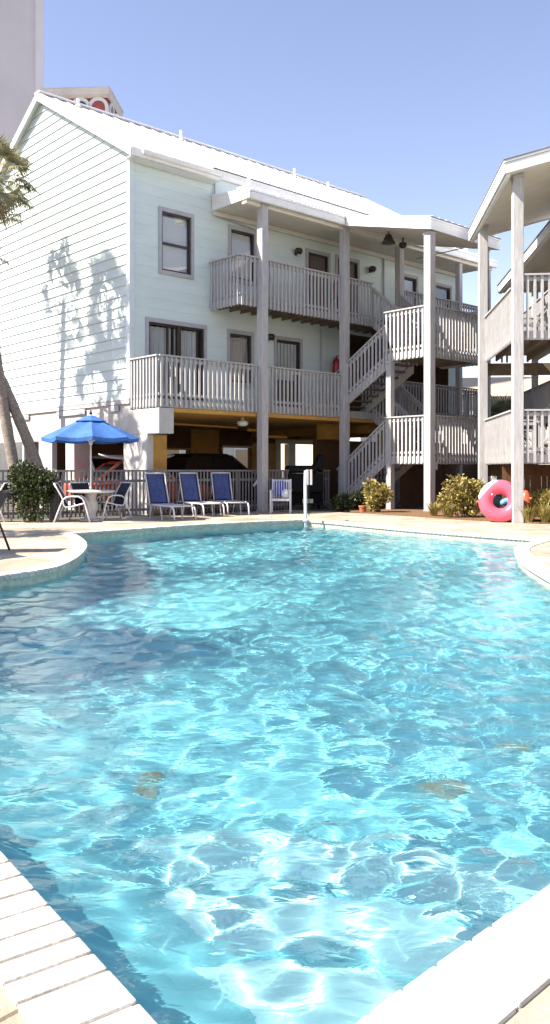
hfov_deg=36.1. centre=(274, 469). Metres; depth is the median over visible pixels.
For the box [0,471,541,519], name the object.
ground
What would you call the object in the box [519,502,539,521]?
grass tuft
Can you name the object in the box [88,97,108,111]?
window
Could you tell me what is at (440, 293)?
window
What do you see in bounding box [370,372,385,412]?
door
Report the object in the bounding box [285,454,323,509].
barbecue grill
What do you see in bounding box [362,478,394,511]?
shrub
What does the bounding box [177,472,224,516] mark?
sun lounger
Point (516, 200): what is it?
apartment wing
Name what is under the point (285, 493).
rolled towel
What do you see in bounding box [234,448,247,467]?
window
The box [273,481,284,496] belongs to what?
beach towel
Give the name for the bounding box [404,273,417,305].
window
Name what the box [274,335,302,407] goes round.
door
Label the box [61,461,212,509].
parked car
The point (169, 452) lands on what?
window
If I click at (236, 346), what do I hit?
window
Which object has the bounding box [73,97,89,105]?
window
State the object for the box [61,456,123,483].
parked car
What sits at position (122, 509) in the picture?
picket fence
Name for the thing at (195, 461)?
parked car
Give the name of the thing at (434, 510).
grass tuft
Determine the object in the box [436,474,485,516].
shrub
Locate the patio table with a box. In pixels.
[66,490,114,520]
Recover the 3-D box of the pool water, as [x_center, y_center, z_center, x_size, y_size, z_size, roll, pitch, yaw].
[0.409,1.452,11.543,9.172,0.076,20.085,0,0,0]
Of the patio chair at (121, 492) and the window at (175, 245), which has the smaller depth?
the patio chair at (121, 492)
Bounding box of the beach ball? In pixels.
[524,490,532,506]
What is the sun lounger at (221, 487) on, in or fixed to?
on the pool deck
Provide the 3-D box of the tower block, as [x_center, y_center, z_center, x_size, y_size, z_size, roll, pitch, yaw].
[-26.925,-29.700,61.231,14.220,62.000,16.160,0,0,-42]
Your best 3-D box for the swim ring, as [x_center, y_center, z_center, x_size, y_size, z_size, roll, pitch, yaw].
[5.520,0.784,20.680,1.056,1.045,0.456,0,0,14]
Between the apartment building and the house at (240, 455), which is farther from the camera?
the house at (240, 455)
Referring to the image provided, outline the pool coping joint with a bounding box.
[0,523,549,1023]
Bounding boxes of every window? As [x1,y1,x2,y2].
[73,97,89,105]
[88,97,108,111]
[109,103,114,113]
[158,206,193,279]
[167,450,179,454]
[227,329,253,387]
[228,224,256,285]
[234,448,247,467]
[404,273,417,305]
[435,282,451,322]
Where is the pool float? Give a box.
[500,497,507,505]
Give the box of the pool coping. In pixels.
[0,519,549,1023]
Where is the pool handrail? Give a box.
[302,470,308,527]
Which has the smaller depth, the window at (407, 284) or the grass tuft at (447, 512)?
the grass tuft at (447, 512)
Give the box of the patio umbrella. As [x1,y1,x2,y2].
[41,410,138,489]
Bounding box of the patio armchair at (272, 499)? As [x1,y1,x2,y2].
[270,479,291,512]
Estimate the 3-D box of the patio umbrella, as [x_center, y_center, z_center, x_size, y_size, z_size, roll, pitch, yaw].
[-4.680,-0.488,21.450,2.254,2.044,2.254,0,0,8]
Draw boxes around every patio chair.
[0,482,11,521]
[0,490,10,549]
[53,483,92,522]
[69,482,106,519]
[96,482,132,519]
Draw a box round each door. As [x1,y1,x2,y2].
[145,317,206,400]
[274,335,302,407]
[305,248,330,311]
[335,254,359,316]
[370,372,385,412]
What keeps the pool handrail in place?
attached to the pool coping
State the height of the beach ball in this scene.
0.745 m
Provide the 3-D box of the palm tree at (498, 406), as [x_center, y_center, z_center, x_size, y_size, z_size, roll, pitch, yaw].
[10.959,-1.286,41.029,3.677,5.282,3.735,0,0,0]
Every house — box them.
[0,443,21,493]
[167,448,247,467]
[360,376,549,486]
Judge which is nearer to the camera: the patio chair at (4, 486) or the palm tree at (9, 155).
the patio chair at (4, 486)
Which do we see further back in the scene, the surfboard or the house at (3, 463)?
the house at (3, 463)
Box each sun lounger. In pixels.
[141,473,196,519]
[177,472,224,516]
[209,472,249,514]
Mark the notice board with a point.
(308, 478)
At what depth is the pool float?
21.12 m
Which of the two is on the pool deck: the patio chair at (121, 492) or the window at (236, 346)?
the patio chair at (121, 492)
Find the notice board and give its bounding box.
[306,469,311,515]
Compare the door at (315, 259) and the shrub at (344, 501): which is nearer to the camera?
the shrub at (344, 501)
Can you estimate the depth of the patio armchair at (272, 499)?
25.02 m
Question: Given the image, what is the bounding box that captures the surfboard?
[98,453,173,459]
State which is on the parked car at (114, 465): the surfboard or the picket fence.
the surfboard
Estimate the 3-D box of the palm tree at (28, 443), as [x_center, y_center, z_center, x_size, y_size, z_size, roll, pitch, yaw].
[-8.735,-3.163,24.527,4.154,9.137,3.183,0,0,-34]
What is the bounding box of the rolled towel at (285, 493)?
[281,489,288,497]
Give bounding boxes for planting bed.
[335,509,549,523]
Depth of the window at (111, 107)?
60.69 m
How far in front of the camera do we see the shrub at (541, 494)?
20.46 m
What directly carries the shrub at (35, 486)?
on the pool deck
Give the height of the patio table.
0.765 m
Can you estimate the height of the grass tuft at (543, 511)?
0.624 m
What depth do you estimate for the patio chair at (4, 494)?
13.54 m
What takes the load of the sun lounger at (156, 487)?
on the pool deck
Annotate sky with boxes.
[44,0,549,469]
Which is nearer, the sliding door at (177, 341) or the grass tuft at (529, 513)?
the grass tuft at (529, 513)
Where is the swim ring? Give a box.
[478,480,511,521]
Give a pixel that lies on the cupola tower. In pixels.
(103, 98)
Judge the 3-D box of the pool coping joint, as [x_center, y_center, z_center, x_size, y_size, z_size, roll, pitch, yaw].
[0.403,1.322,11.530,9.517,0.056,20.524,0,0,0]
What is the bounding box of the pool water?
[0,526,549,1023]
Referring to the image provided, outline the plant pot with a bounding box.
[359,505,366,512]
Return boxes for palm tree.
[0,134,46,515]
[0,181,30,266]
[0,241,59,510]
[466,392,530,495]
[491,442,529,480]
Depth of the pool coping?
2.18 m
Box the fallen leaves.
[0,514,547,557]
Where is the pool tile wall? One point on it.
(36, 579)
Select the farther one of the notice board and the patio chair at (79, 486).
the notice board
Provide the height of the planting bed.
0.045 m
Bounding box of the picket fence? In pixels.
[0,470,330,519]
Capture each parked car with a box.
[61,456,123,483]
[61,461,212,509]
[167,453,273,505]
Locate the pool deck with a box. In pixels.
[0,510,549,1023]
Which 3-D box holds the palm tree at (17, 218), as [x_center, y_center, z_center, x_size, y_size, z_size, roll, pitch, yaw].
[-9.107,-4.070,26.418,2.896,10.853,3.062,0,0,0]
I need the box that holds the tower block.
[0,0,43,161]
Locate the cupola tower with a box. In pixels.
[41,86,123,116]
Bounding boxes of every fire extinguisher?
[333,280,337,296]
[333,355,338,372]
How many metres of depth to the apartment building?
26.97 m
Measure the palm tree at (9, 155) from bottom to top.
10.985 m
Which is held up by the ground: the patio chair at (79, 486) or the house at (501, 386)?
the house at (501, 386)
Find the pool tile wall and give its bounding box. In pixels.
[0,522,549,587]
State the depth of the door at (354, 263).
30.73 m
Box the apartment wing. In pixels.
[467,146,549,522]
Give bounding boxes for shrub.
[6,458,60,521]
[328,489,364,510]
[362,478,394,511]
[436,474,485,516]
[527,488,549,516]
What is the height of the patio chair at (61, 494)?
0.975 m
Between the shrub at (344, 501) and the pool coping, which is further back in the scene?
the shrub at (344, 501)
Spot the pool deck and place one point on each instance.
(46, 546)
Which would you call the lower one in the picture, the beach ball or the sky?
the beach ball
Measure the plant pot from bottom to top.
0.215 m
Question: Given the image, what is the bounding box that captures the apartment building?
[0,90,500,515]
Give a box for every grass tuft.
[424,499,440,515]
[439,501,455,517]
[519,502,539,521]
[535,499,549,521]

